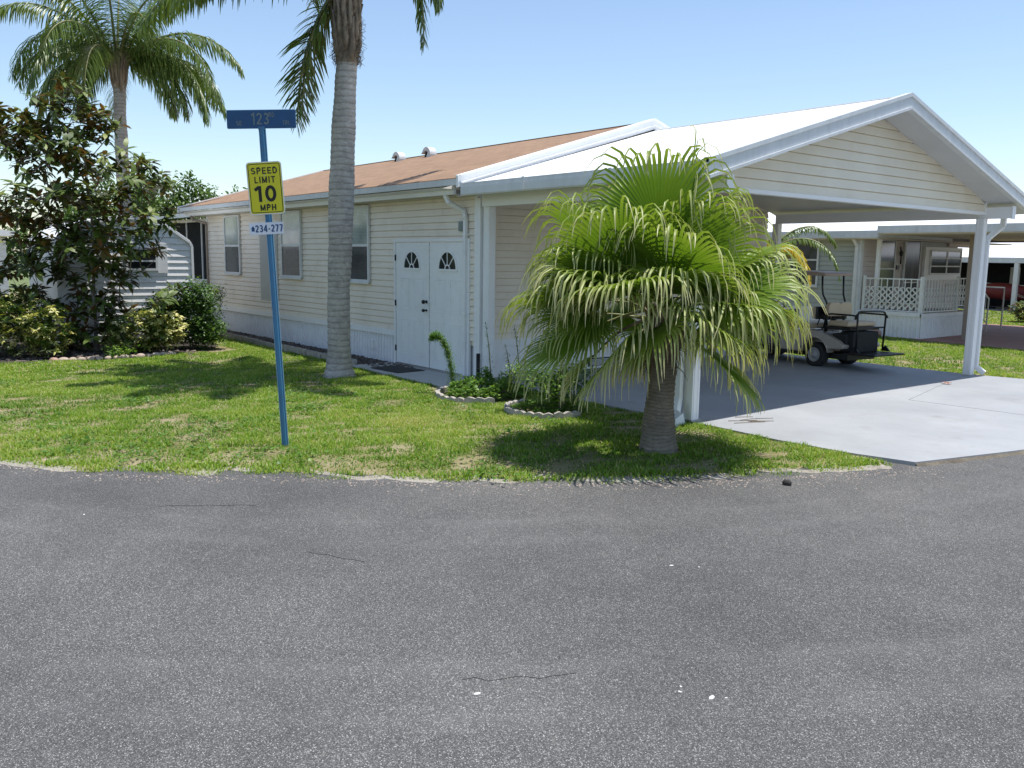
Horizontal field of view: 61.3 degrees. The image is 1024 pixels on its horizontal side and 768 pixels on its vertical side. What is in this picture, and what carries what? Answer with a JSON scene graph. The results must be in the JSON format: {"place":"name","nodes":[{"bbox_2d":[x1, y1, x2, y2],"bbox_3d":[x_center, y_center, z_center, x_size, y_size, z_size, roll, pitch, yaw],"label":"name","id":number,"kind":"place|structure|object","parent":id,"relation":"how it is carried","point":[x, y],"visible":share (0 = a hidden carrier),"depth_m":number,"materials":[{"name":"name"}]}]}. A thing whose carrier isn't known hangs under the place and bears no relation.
{"place":"outdoors","nodes":[
{"label":"outdoors","id":0,"kind":"place"},
{"bbox_2d":[0,229,18,311],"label":"white building","id":1,"kind":"structure","parent":0,"point":[3,256],"depth_m":26.08,"materials":[{"name":"metal"}]},
{"bbox_2d":[8,252,29,292],"bbox_3d":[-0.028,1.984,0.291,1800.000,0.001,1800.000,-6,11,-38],"label":"ground","id":2,"kind":"structure","parent":0,"point":[26,281],"depth_m":55.63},
{"bbox_2d":[0,207,32,269],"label":"leafy tree","id":3,"kind":"object","parent":2,"relation":"on","point":[9,250],"visible":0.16,"depth_m":46.56,"materials":[{"name":"green plant"}]},
{"bbox_2d":[215,184,247,195],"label":"leafy tree","id":4,"kind":"object","parent":2,"relation":"on","point":[237,188],"visible":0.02,"depth_m":51.75,"materials":[{"name":"green plant"}]},
{"bbox_2d":[0,455,1023,767],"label":"road","id":5,"kind":"structure","parent":0,"point":[866,619],"depth_m":4.57,"materials":[{"name":"grey asphalt"}]},
{"bbox_2d":[171,505,573,680],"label":"road cracks","id":6,"kind":"object","parent":5,"relation":"on","point":[363,561],"visible":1,"depth_m":3.99,"materials":[{"name":"black asphalt"}]},
{"bbox_2d":[0,465,942,494],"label":"loose grit","id":7,"kind":"object","parent":5,"relation":"on","point":[510,484],"visible":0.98,"depth_m":7.38,"materials":[{"name":"gravel"}]},
{"bbox_2d":[915,450,1023,465],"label":"joint dirt","id":8,"kind":"structure","parent":5,"relation":"on","point":[958,460],"depth_m":8.45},
{"bbox_2d":[0,293,1023,484],"bbox_3d":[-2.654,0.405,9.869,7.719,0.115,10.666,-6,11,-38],"label":"lawn grass","id":9,"kind":"structure","parent":0,"point":[588,425],"depth_m":9.29,"materials":[{"name":"green plant"}]},
{"bbox_2d":[15,175,165,235],"bbox_3d":[-15.349,-5.490,31.947,5.242,4.925,3.321,-13,16,-59],"label":"leafy tree","id":10,"kind":"object","parent":9,"relation":"on","point":[70,209],"visible":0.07,"depth_m":31.98,"materials":[{"name":"green plant"}]},
{"bbox_2d":[0,332,216,363],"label":"shrub bed","id":11,"kind":"object","parent":9,"relation":"on","point":[68,355],"visible":0.16,"depth_m":16.46,"materials":[{"name":"brown soil"}]},
{"bbox_2d":[0,289,76,357],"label":"variegated shrub","id":12,"kind":"object","parent":11,"relation":"on","point":[43,333],"visible":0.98,"depth_m":15.11,"materials":[{"name":"green plant"}]},
{"bbox_2d":[0,66,192,352],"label":"magnolia tree","id":13,"kind":"object","parent":11,"relation":"on","point":[31,128],"visible":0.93,"depth_m":15.93,"materials":[{"name":"green plant"}]},
{"bbox_2d":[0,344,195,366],"bbox_3d":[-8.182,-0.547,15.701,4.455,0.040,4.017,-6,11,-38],"label":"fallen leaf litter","id":14,"kind":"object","parent":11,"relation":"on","point":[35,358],"visible":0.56,"depth_m":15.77,"materials":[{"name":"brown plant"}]},
{"bbox_2d":[27,215,195,345],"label":"garden shed","id":15,"kind":"structure","parent":11,"relation":"on","point":[177,265],"depth_m":18.05,"materials":[{"name":"white metal"}]},
{"bbox_2d":[125,247,157,270],"bbox_3d":[-7.690,-2.596,17.946,0.640,0.480,0.045,-6,11,-38],"label":"window","id":16,"kind":"structure","parent":15,"relation":"in","point":[135,264],"depth_m":17.97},
{"bbox_2d":[101,342,139,358],"bbox_3d":[-7.015,-0.576,15.445,0.610,0.345,0.580,-6,11,-38],"label":"leafy shrub","id":17,"kind":"object","parent":11,"relation":"on","point":[112,353],"visible":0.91,"depth_m":15.42,"materials":[{"name":"green plant"}]},
{"bbox_2d":[97,308,189,352],"bbox_3d":[-6.871,-0.967,16.116,1.734,0.909,0.945,1,8,2],"label":"variegated shrub","id":18,"kind":"object","parent":11,"relation":"on","point":[153,340],"visible":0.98,"depth_m":16.00,"materials":[{"name":"green plant"}]},
{"bbox_2d":[135,275,229,349],"bbox_3d":[-6.459,-1.384,17.027,1.865,1.543,1.199,-1,8,-10],"label":"leafy shrub","id":19,"kind":"object","parent":11,"relation":"on","point":[199,325],"visible":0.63,"depth_m":16.84,"materials":[{"name":"green plant"}]},
{"bbox_2d":[0,0,244,216],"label":"queen palm","id":20,"kind":"object","parent":9,"relation":"on","point":[91,52],"visible":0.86,"depth_m":20.95,"materials":[{"name":"green plant"}]},
{"bbox_2d":[120,354,129,358],"bbox_3d":[-6.904,-0.475,15.420,0.174,0.110,0.127,-4,9,-27],"label":"edge stone","id":21,"kind":"object","parent":9,"relation":"on","point":[124,356],"visible":0.62,"depth_m":15.37,"materials":[{"name":"beige stone"}]},
{"bbox_2d":[136,353,145,356],"bbox_3d":[-6.702,-0.499,15.603,0.135,0.112,0.184,7,10,34],"label":"edge stone","id":22,"kind":"object","parent":9,"relation":"on","point":[141,355],"visible":0.68,"depth_m":15.56,"materials":[{"name":"white stone"}]},
{"bbox_2d":[0,335,315,378],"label":"lawn grass","id":23,"kind":"structure","parent":9,"relation":"on","point":[257,353],"depth_m":14.86,"materials":[{"name":"green plant"}]},
{"bbox_2d":[113,169,235,220],"bbox_3d":[-13.110,-6.142,35.492,7.621,5.248,3.605,-3,9,-27],"label":"leafy tree","id":24,"kind":"object","parent":9,"relation":"on","point":[185,198],"visible":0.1,"depth_m":35.00,"materials":[{"name":"green plant"}]},
{"bbox_2d":[202,283,227,323],"bbox_3d":[-6.855,-1.654,19.536,0.937,1.238,0.754,8,11,39],"label":"leafy shrub","id":25,"kind":"object","parent":9,"relation":"on","point":[217,292],"visible":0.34,"depth_m":19.52,"materials":[{"name":"green plant"}]},
{"bbox_2d":[225,333,235,338],"bbox_3d":[-6.259,-1.043,19.258,0.050,0.167,0.591,-4,10,-38],"label":"edging block","id":26,"kind":"object","parent":9,"relation":"on","point":[231,335],"depth_m":19.22,"materials":[{"name":"concrete"}]},
{"bbox_2d":[235,335,246,340],"bbox_3d":[-5.880,-0.970,18.793,0.050,0.167,0.591,-7,10,-39],"label":"edging block","id":27,"kind":"object","parent":9,"relation":"on","point":[240,337],"depth_m":18.79,"materials":[{"name":"concrete"}]},
{"bbox_2d":[245,337,257,343],"bbox_3d":[-5.510,-0.889,18.320,0.050,0.167,0.591,-8,11,-39],"label":"edging block","id":28,"kind":"object","parent":9,"relation":"on","point":[250,340],"depth_m":18.30,"materials":[{"name":"concrete"}]},
{"bbox_2d":[226,109,295,445],"bbox_3d":[-2.376,-0.952,8.335,0.657,3.291,0.048,1,8,0],"label":"street sign post","id":29,"kind":"object","parent":9,"relation":"on","point":[265,187],"visible":0.98,"depth_m":8.19,"materials":[{"name":"blue metal"}]},
{"bbox_2d":[256,340,266,345],"bbox_3d":[-5.142,-0.807,17.846,0.050,0.167,0.591,-5,11,-39],"label":"edging block","id":30,"kind":"object","parent":9,"relation":"on","point":[261,342],"depth_m":17.85,"materials":[{"name":"concrete"}]},
{"bbox_2d":[267,342,274,347],"bbox_3d":[-4.780,-0.730,17.367,0.050,0.167,0.591,-8,13,-38],"label":"edging block","id":31,"kind":"object","parent":9,"relation":"on","point":[269,344],"depth_m":17.44,"materials":[{"name":"concrete"}]},
{"bbox_2d":[131,0,443,377],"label":"queen palm","id":32,"kind":"object","parent":9,"relation":"on","point":[344,18],"visible":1,"depth_m":12.92,"materials":[{"name":"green plant"}]},
{"bbox_2d":[282,344,293,351],"bbox_3d":[-4.401,-0.679,16.898,0.050,0.167,0.591,-4,9,-40],"label":"edging block","id":33,"kind":"object","parent":9,"relation":"on","point":[287,348],"depth_m":16.85,"materials":[{"name":"concrete"}]},
{"bbox_2d":[292,347,306,354],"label":"edging block","id":34,"kind":"structure","parent":9,"relation":"on","point":[297,350],"depth_m":16.35,"materials":[{"name":"concrete"}]},
{"bbox_2d":[306,350,321,358],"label":"edging block","id":35,"kind":"structure","parent":9,"relation":"on","point":[316,354],"depth_m":15.90,"materials":[{"name":"concrete"}]},
{"bbox_2d":[226,329,413,367],"bbox_3d":[-5.126,-0.865,18.474,0.660,0.050,8.700,-6,11,-38],"label":"mulch bed","id":36,"kind":"object","parent":9,"relation":"on","point":[299,345],"visible":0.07,"depth_m":17.38,"materials":[{"name":"brown wood"}]},
{"bbox_2d":[321,353,326,359],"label":"edging block","id":37,"kind":"structure","parent":9,"relation":"on","point":[324,355],"depth_m":15.63,"materials":[{"name":"concrete"}]},
{"bbox_2d":[0,378,754,481],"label":"lawn weeds","id":38,"kind":"object","parent":9,"relation":"on","point":[245,419],"visible":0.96,"depth_m":9.11,"materials":[{"name":"green plant"}]},
{"bbox_2d":[353,362,490,391],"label":"walkway","id":39,"kind":"structure","parent":9,"relation":"on","point":[438,379],"depth_m":13.62,"materials":[{"name":"concrete"}]},
{"bbox_2d":[371,365,424,372],"bbox_3d":[-1.897,-0.248,14.315,0.540,0.012,0.800,-7,11,-41],"label":"door mat","id":40,"kind":"object","parent":39,"relation":"on","point":[393,368],"depth_m":14.23,"materials":[{"name":"rubber"}]},
{"bbox_2d":[476,353,479,374],"bbox_3d":[-0.506,-0.235,12.890,0.061,0.440,0.061,5,9,28],"label":"standpipe","id":41,"kind":"object","parent":39,"relation":"on","point":[477,361],"visible":0.66,"depth_m":12.86,"materials":[{"name":"black metal"}]},
{"bbox_2d":[435,390,443,398],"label":"edging block","id":42,"kind":"structure","parent":9,"relation":"on","point":[438,394],"depth_m":11.57,"materials":[{"name":"concrete"}]},
{"bbox_2d":[426,330,458,389],"bbox_3d":[-0.949,-0.287,11.946,0.498,0.938,0.240,2,8,9],"label":"asparagus fern","id":43,"kind":"object","parent":9,"relation":"on","point":[437,336],"visible":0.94,"depth_m":11.89,"materials":[{"name":"green plant"}]},
{"bbox_2d":[436,386,451,392],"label":"edging block","id":44,"kind":"structure","parent":9,"relation":"on","point":[442,389],"depth_m":12.05,"materials":[{"name":"concrete"}]},
{"bbox_2d":[0,460,891,482],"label":"sandy verge","id":45,"kind":"structure","parent":9,"relation":"on","point":[625,478],"depth_m":7.60,"materials":[{"name":"beige sand"}]},
{"bbox_2d":[441,396,463,402],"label":"edging block","id":46,"kind":"structure","parent":9,"relation":"on","point":[458,399],"depth_m":11.31,"materials":[{"name":"concrete"}]},
{"bbox_2d":[147,118,768,377],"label":"manufactured house","id":47,"kind":"structure","parent":9,"relation":"on","point":[413,283],"depth_m":15.16,"materials":[{"name":"beige plastic"}]},
{"bbox_2d":[223,215,241,275],"bbox_3d":[-6.656,-3.293,20.526,0.070,1.400,0.990,-6,11,-38],"label":"window","id":48,"kind":"structure","parent":47,"relation":"in","point":[231,223],"depth_m":20.50,"materials":[{"name":"grey glass"}]},
{"bbox_2d":[280,210,302,279],"bbox_3d":[-4.618,-2.895,18.013,0.070,1.400,0.990,-6,11,-38],"label":"window","id":49,"kind":"structure","parent":47,"relation":"in","point":[291,240],"depth_m":17.97,"materials":[{"name":"grey glass"}]},
{"bbox_2d":[350,205,370,283],"bbox_3d":[-2.867,-2.554,15.855,0.070,1.400,0.990,-6,11,-38],"label":"window","id":50,"kind":"structure","parent":47,"relation":"in","point":[361,263],"depth_m":15.70,"materials":[{"name":"grey glass"}]},
{"bbox_2d":[393,238,470,377],"bbox_3d":[-1.375,-1.279,14.134,0.124,2.160,2.220,-6,11,-38],"label":"double door","id":51,"kind":"structure","parent":47,"relation":"in","point":[428,277],"depth_m":14.14,"materials":[{"name":"white wood"}]},
{"bbox_2d":[464,397,494,403],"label":"edging block","id":52,"kind":"structure","parent":9,"relation":"on","point":[477,399],"depth_m":11.21,"materials":[{"name":"concrete"}]},
{"bbox_2d":[445,366,530,399],"bbox_3d":[-0.312,-0.044,11.790,1.188,0.379,1.210,-6,11,-38],"label":"leafy plant","id":53,"kind":"object","parent":9,"relation":"on","point":[498,385],"visible":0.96,"depth_m":11.60,"materials":[{"name":"green plant"}]},
{"bbox_2d":[484,322,493,373],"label":"asparagus fern","id":54,"kind":"object","parent":9,"relation":"on","point":[490,370],"visible":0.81,"depth_m":12.01,"materials":[{"name":"green plant"}]},
{"bbox_2d":[504,344,511,384],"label":"asparagus fern","id":55,"kind":"object","parent":9,"relation":"on","point":[508,361],"visible":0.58,"depth_m":11.97,"materials":[{"name":"green plant"}]},
{"bbox_2d":[504,402,511,411],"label":"edging block","id":56,"kind":"structure","parent":9,"relation":"on","point":[506,404],"depth_m":10.68,"materials":[{"name":"concrete"}]},
{"bbox_2d":[506,407,525,416],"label":"edging block","id":57,"kind":"structure","parent":9,"relation":"on","point":[510,410],"depth_m":10.39,"materials":[{"name":"concrete"}]},
{"bbox_2d":[514,324,520,380],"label":"asparagus fern","id":58,"kind":"object","parent":9,"relation":"on","point":[516,344],"visible":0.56,"depth_m":12.00,"materials":[{"name":"green plant"}]},
{"bbox_2d":[509,399,525,404],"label":"edging block","id":59,"kind":"structure","parent":9,"relation":"on","point":[514,402],"depth_m":11.04,"materials":[{"name":"concrete"}]},
{"bbox_2d":[524,411,552,418],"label":"edging block","id":60,"kind":"structure","parent":9,"relation":"on","point":[540,414],"depth_m":10.20,"materials":[{"name":"concrete"}]},
{"bbox_2d":[509,398,586,415],"bbox_3d":[0.435,0.243,10.740,1.009,0.157,1.004,-6,11,-38],"label":"ground cover","id":61,"kind":"object","parent":9,"relation":"on","point":[544,407],"visible":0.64,"depth_m":10.61,"materials":[{"name":"green plant"}]},
{"bbox_2d":[503,356,598,412],"bbox_3d":[0.464,0.040,10.518,1.209,0.761,0.668,0,8,-6],"label":"leafy shrub","id":62,"kind":"object","parent":9,"relation":"on","point":[554,391],"visible":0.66,"depth_m":10.47,"materials":[{"name":"green plant"}]},
{"bbox_2d":[554,410,580,419],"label":"edging block","id":63,"kind":"structure","parent":9,"relation":"on","point":[561,415],"depth_m":10.23,"materials":[{"name":"concrete"}]},
{"bbox_2d":[493,125,826,453],"bbox_3d":[1.403,-0.852,8.408,2.932,3.177,2.887,-6,11,-38],"label":"fan palm","id":64,"kind":"object","parent":9,"relation":"on","point":[674,234],"visible":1,"depth_m":7.88,"materials":[{"name":"green plant"}]},
{"bbox_2d":[674,412,684,427],"bbox_3d":[1.810,0.404,9.979,0.338,0.127,0.416,-6,11,-38],"label":"splash block","id":65,"kind":"object","parent":9,"relation":"on","point":[679,418],"depth_m":9.96,"materials":[{"name":"white concrete"}]},
{"bbox_2d":[766,226,840,285],"bbox_3d":[6.706,-2.887,22.384,3.368,3.179,2.838,0,8,-3],"label":"yellowing palm","id":66,"kind":"object","parent":9,"relation":"on","point":[786,237],"visible":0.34,"depth_m":21.62,"materials":[{"name":"green palm leaf"},{"name":"yellowed palm leaf"},{"name":"palm bark"}]},
{"bbox_2d":[767,212,1023,339],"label":"grey neighbour house","id":67,"kind":"structure","parent":9,"relation":"on","point":[905,276],"depth_m":22.66,"materials":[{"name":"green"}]},
{"bbox_2d":[768,240,819,286],"bbox_3d":[7.614,-3.429,24.220,0.070,1.360,2.190,-6,11,-38],"label":"window","id":68,"kind":"structure","parent":67,"relation":"in","point":[811,254],"depth_m":23.59,"materials":[{"name":"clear glass"}]},
{"bbox_2d":[878,240,896,305],"bbox_3d":[10.031,-2.983,23.205,0.880,1.780,0.045,-6,11,-38],"label":"side door","id":69,"kind":"structure","parent":67,"relation":"in","point":[888,254],"depth_m":23.22,"materials":[{"name":"white glass"}]},
{"bbox_2d":[900,239,921,304],"bbox_3d":[11.116,-3.143,24.060,0.900,1.880,0.045,-6,11,-38],"label":"screen door","id":70,"kind":"structure","parent":67,"relation":"in","point":[912,250],"depth_m":24.03,"materials":[{"name":"white glass"}]},
{"bbox_2d":[928,250,962,274],"bbox_3d":[12.607,-3.530,25.118,1.900,0.700,0.045,-6,11,-38],"label":"jalousie window","id":71,"kind":"structure","parent":67,"relation":"in","point":[941,262],"depth_m":25.08,"materials":[{"name":"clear glass"}]},
{"bbox_2d":[1004,300,1023,322],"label":"flower bush","id":72,"kind":"object","parent":9,"relation":"on","point":[1020,310],"visible":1,"depth_m":28.44,"materials":[{"name":"green plant"}]},
{"bbox_2d":[0,0,1023,250],"label":"sky","id":73,"kind":"structure","parent":0,"point":[492,72],"materials":[{"name":"blue"}]},
{"bbox_2d":[731,416,767,422],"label":"dry twigs","id":74,"kind":"object","parent":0,"point":[751,421],"visible":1,"depth_m":10.14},
{"bbox_2d":[495,352,1023,465],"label":"driveway","id":75,"kind":"structure","parent":0,"point":[870,410],"depth_m":11.25,"materials":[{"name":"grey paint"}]},
{"bbox_2d":[457,92,1023,421],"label":"carport","id":76,"kind":"object","parent":75,"relation":"on","point":[912,156],"visible":0.68,"depth_m":12.13,"materials":[{"name":"white metal"}]},
{"bbox_2d":[739,270,904,365],"bbox_3d":[5.619,-1.256,16.161,1.035,1.715,3.465,-4,10,-29],"label":"golf cart","id":77,"kind":"object","parent":75,"relation":"on","point":[843,341],"visible":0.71,"depth_m":15.45,"materials":[{"name":"black plastic"}]},
{"bbox_2d":[909,376,1021,414],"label":"driveway joints","id":78,"kind":"object","parent":75,"relation":"on","point":[953,405],"visible":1,"depth_m":11.73,"materials":[{"name":"grey concrete"}]},
{"bbox_2d":[762,336,1023,378],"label":"side lawn grass","id":79,"kind":"structure","parent":0,"point":[907,347],"depth_m":17.38,"materials":[{"name":"green plant"}]},
{"bbox_2d":[893,324,1023,350],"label":"patio","id":80,"kind":"structure","parent":0,"point":[1005,336],"depth_m":21.92,"materials":[{"name":"red paint"}]},
{"bbox_2d":[952,304,1016,310],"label":"driveway","id":81,"kind":"structure","parent":0,"point":[998,308],"depth_m":37.04,"materials":[{"name":"concrete"}]},
{"bbox_2d":[984,283,1023,309],"bbox_3d":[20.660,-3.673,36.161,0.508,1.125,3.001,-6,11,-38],"label":"car","id":82,"kind":"object","parent":81,"relation":"on","point":[995,293],"visible":0.43,"depth_m":36.11,"materials":[{"name":"metal"}]},
{"bbox_2d":[953,307,1023,325],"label":"distant lawn grass","id":83,"kind":"structure","parent":0,"point":[997,320],"depth_m":29.93,"materials":[{"name":"green plant"}]},
{"bbox_2d":[954,243,1023,309],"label":"white roof house","id":84,"kind":"structure","parent":0,"point":[1005,263],"depth_m":37.96,"materials":[{"name":"beige"}]}
]}

